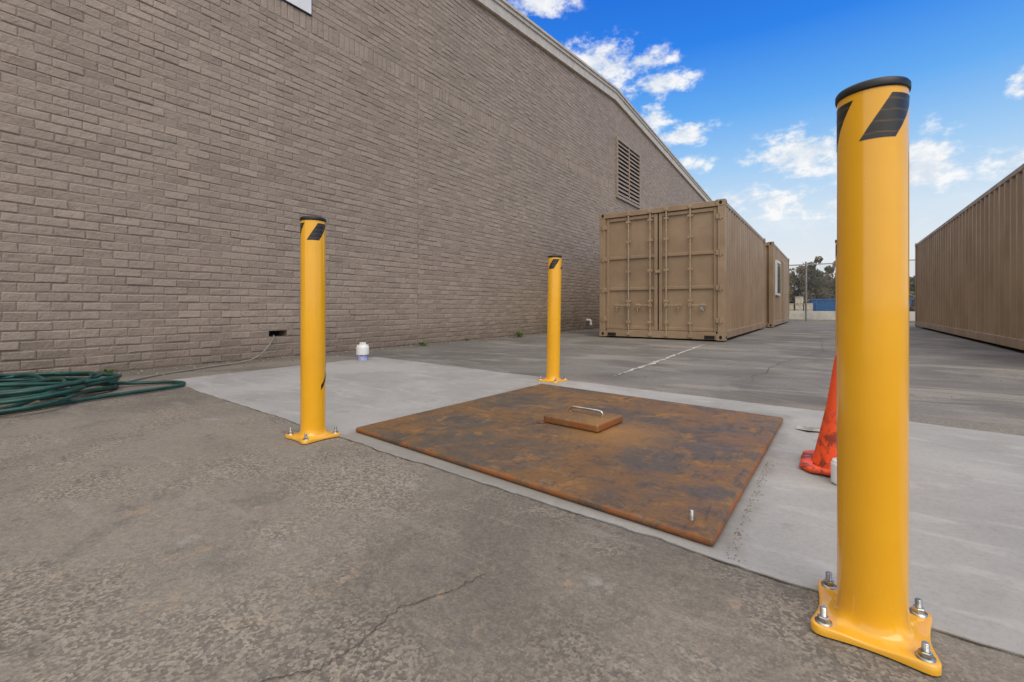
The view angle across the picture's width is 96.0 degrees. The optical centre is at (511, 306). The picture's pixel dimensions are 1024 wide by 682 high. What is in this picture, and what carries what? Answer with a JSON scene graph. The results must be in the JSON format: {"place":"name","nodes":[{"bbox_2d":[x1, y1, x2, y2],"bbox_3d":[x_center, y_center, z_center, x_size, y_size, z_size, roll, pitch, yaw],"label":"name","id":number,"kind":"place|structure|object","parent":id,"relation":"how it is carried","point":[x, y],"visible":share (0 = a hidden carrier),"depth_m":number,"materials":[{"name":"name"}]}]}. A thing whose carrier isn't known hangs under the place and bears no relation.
{"place":"outdoors","nodes":[
{"label":"outdoors","id":0,"kind":"place"},
{"bbox_2d":[0,321,1023,681],"bbox_3d":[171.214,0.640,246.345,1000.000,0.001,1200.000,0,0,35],"label":"ground","id":1,"kind":"structure","parent":0,"point":[326,549],"depth_m":1.18,"materials":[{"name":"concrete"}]},
{"bbox_2d":[0,371,185,415],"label":"garden hose","id":2,"kind":"object","parent":1,"relation":"on","point":[20,390],"visible":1,"depth_m":3.18,"materials":[{"name":"green rubber"}]},
{"bbox_2d":[100,367,116,372],"bbox_3d":[-3.808,0.605,4.334,0.146,0.069,0.164,0,0,35],"label":"weed clump","id":3,"kind":"object","parent":1,"relation":"on","point":[108,371],"visible":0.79,"depth_m":4.34,"materials":[{"name":"green plant"}]},
{"bbox_2d":[127,335,274,380],"bbox_3d":[-3.102,0.495,4.842,0.188,0.281,2.064,0,0,7],"label":"ground cable","id":4,"kind":"object","parent":1,"relation":"on","point":[204,367],"visible":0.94,"depth_m":4.73,"materials":[{"name":"rubber"}]},
{"bbox_2d":[285,216,339,443],"bbox_3d":[-0.974,0.099,2.260,0.192,1.074,0.192,0,0,39],"label":"bollard","id":5,"kind":"object","parent":1,"relation":"on","point":[313,329],"visible":1,"depth_m":2.21,"materials":[{"name":"yellow metal"}]},
{"bbox_2d":[0,0,703,382],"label":"walls","id":6,"kind":"structure","parent":1,"relation":"on","point":[278,332],"depth_m":5.73,"materials":[{"name":"brick"},{"name":"mortar"}]},
{"bbox_2d":[283,0,311,15],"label":"wall sign","id":7,"kind":"object","parent":6,"relation":"attached to","point":[305,6],"visible":1,"depth_m":6.05,"materials":[{"name":"white metal"}]},
{"bbox_2d":[474,0,712,201],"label":"roof fascia","id":8,"kind":"structure","parent":6,"relation":"attached to","point":[510,15],"depth_m":12.44,"materials":[{"name":"beige metal"}]},
{"bbox_2d":[615,136,640,208],"bbox_3d":[3.972,-4.485,15.689,0.066,1.950,2.200,0,0,35],"label":"louver vent","id":9,"kind":"object","parent":6,"relation":"attached to","point":[628,174],"visible":1,"depth_m":15.60,"materials":[{"name":"metal"}]},
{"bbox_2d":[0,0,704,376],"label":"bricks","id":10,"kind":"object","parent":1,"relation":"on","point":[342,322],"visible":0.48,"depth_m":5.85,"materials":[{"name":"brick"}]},
{"bbox_2d":[2,328,1004,672],"bbox_3d":[5.599,0.632,11.318,7.698,0.015,26.998,0,0,35],"label":"gravel debris","id":11,"kind":"object","parent":1,"relation":"on","point":[410,346],"visible":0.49,"depth_m":4.63,"materials":[{"name":"grey gravel"}]},
{"bbox_2d":[512,330,523,336],"bbox_3d":[0.122,0.566,9.626,0.403,0.147,0.379,0,0,35],"label":"weed clump","id":12,"kind":"object","parent":1,"relation":"on","point":[517,334],"visible":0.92,"depth_m":9.64,"materials":[{"name":"green plant"}]},
{"bbox_2d":[175,357,1023,656],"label":"concrete pad","id":13,"kind":"object","parent":1,"relation":"on","point":[967,533],"visible":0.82,"depth_m":1.59,"materials":[{"name":"grey concrete"}]},
{"bbox_2d":[356,342,368,359],"bbox_3d":[-1.780,0.532,5.499,0.148,0.213,0.148,0,0,35],"label":"pvc cleanout pipe","id":14,"kind":"object","parent":13,"relation":"on","point":[362,350],"visible":0.99,"depth_m":5.45,"materials":[{"name":"white plastic"}]},
{"bbox_2d":[538,255,567,382],"bbox_3d":[0.350,0.100,3.946,0.192,1.076,0.192,0,0,39],"label":"bollard","id":15,"kind":"object","parent":13,"relation":"on","point":[553,320],"visible":1,"depth_m":3.90,"materials":[{"name":"yellow metal"}]},
{"bbox_2d":[356,384,782,545],"bbox_3d":[0.362,0.586,2.454,1.762,0.097,1.854,0,0,35],"label":"steel cover plate","id":16,"kind":"object","parent":13,"relation":"on","point":[687,471],"visible":1,"depth_m":2.01,"materials":[{"name":"brown metal"}]},
{"bbox_2d":[795,425,819,431],"bbox_3d":[1.534,0.627,2.368,0.128,0.011,0.120,0,0,44],"label":"paper scrap","id":17,"kind":"object","parent":13,"relation":"on","point":[808,428],"visible":0.75,"depth_m":2.38,"materials":[{"name":"white paper"}]},
{"bbox_2d":[799,353,836,475],"bbox_3d":[1.293,0.408,1.799,0.289,0.453,0.289,0,0,35],"label":"traffic cone","id":18,"kind":"object","parent":13,"relation":"on","point":[823,453],"visible":0.29,"depth_m":1.78,"materials":[{"name":"orange plastic"}]},
{"bbox_2d":[831,457,836,484],"bbox_3d":[1.187,0.588,1.647,0.080,0.103,0.080,0,0,35],"label":"pvc cleanout pipe","id":19,"kind":"object","parent":13,"relation":"on","point":[834,470],"visible":0.3,"depth_m":1.65,"materials":[{"name":"white plastic"}]},
{"bbox_2d":[259,339,1000,681],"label":"ground cracks","id":20,"kind":"object","parent":1,"relation":"on","point":[401,605],"visible":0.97,"depth_m":0.92,"materials":[{"name":"grey asphalt"}]},
{"bbox_2d":[260,411,1023,656],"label":"slab edge gap","id":21,"kind":"object","parent":1,"relation":"on","point":[719,560],"visible":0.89,"depth_m":1.13,"materials":[{"name":"grey concrete"}]},
{"bbox_2d":[615,344,704,375],"bbox_3d":[2.132,0.636,6.039,0.101,0.001,4.352,0,0,33],"label":"painted line","id":22,"kind":"object","parent":1,"relation":"on","point":[639,367],"visible":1,"depth_m":5.34,"materials":[{"name":"white paint"}]},
{"bbox_2d":[599,199,765,340],"bbox_3d":[4.558,-0.665,11.482,2.451,2.570,6.110,0,0,35],"label":"shipping container","id":23,"kind":"object","parent":1,"relation":"on","point":[691,271],"visible":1,"depth_m":9.09,"materials":[{"name":"beige metal"}]},
{"bbox_2d":[601,207,722,331],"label":"doors","id":24,"kind":"structure","parent":23,"relation":"in","point":[705,252],"depth_m":9.00,"materials":[{"name":"beige paint"}]},
{"bbox_2d":[765,241,788,326],"bbox_3d":[8.589,-0.665,16.962,2.536,2.570,6.071,0,0,35],"label":"office container","id":25,"kind":"object","parent":1,"relation":"on","point":[776,286],"visible":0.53,"depth_m":14.46,"materials":[{"name":"beige metal"}]},
{"bbox_2d":[775,260,780,295],"bbox_3d":[8.558,-0.910,14.877,0.094,1.100,1.100,0,0,35],"label":"window","id":26,"kind":"structure","parent":25,"relation":"in","point":[777,264],"depth_m":14.46,"materials":[{"name":"white plastic"}]},
{"bbox_2d":[782,261,786,319],"bbox_3d":[9.822,-0.560,16.647,0.150,2.100,0.950,0,0,35],"label":"door","id":27,"kind":"structure","parent":25,"relation":"in","point":[784,293],"depth_m":16.34,"materials":[{"name":"metal"}]},
{"bbox_2d":[835,240,836,354],"bbox_3d":[2.148,0.099,2.964,0.192,1.074,0.192,0,0,38],"label":"bollard","id":28,"kind":"object","parent":1,"relation":"on","point":[835,297],"visible":0.03,"depth_m":2.98,"materials":[{"name":"metal"}]},
{"bbox_2d":[789,259,914,320],"bbox_3d":[20.308,-0.665,14.869,32.423,2.610,0.087,0,0,35],"label":"chain link fence","id":29,"kind":"object","parent":1,"relation":"on","point":[805,289],"visible":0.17,"depth_m":19.98,"materials":[{"name":"metal"}]},
{"bbox_2d":[811,76,941,675],"bbox_3d":[0.718,0.099,0.921,0.192,1.074,0.192,0,0,38],"label":"bollard","id":30,"kind":"object","parent":1,"relation":"on","point":[864,602],"visible":1,"depth_m":0.88,"materials":[{"name":"yellow metal"}]},
{"bbox_2d":[915,164,1023,349],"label":"shipping container","id":31,"kind":"object","parent":1,"relation":"on","point":[969,270],"visible":1,"depth_m":8.12,"materials":[{"name":"beige metal"}]},
{"bbox_2d":[506,0,1023,292],"label":"sky","id":32,"kind":"structure","parent":0,"point":[742,93],"materials":[{"name":"blue"}]},
{"bbox_2d":[789,297,812,310],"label":"stacked crates","id":33,"kind":"object","parent":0,"point":[797,305],"visible":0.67,"depth_m":28.89,"materials":[{"name":"beige"}]},
{"bbox_2d":[789,319,914,322],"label":"grass field","id":34,"kind":"structure","parent":0,"point":[825,320],"depth_m":21.10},
{"bbox_2d":[789,256,914,311],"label":"tree line","id":35,"kind":"object","parent":34,"relation":"on","point":[825,285],"visible":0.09,"depth_m":50.32,"materials":[{"name":"green plant"}]},
{"bbox_2d":[789,311,914,320],"bbox_3d":[15.451,0.430,21.898,60.380,0.420,0.389,0,0,35],"label":"concrete barrier","id":36,"kind":"object","parent":34,"relation":"on","point":[824,314],"depth_m":22.25,"materials":[{"name":"grey concrete"}]},
{"bbox_2d":[810,298,913,310],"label":"blue field wall","id":37,"kind":"structure","parent":34,"relation":"on","point":[824,306],"depth_m":38.43,"materials":[{"name":"paint"}]}
]}

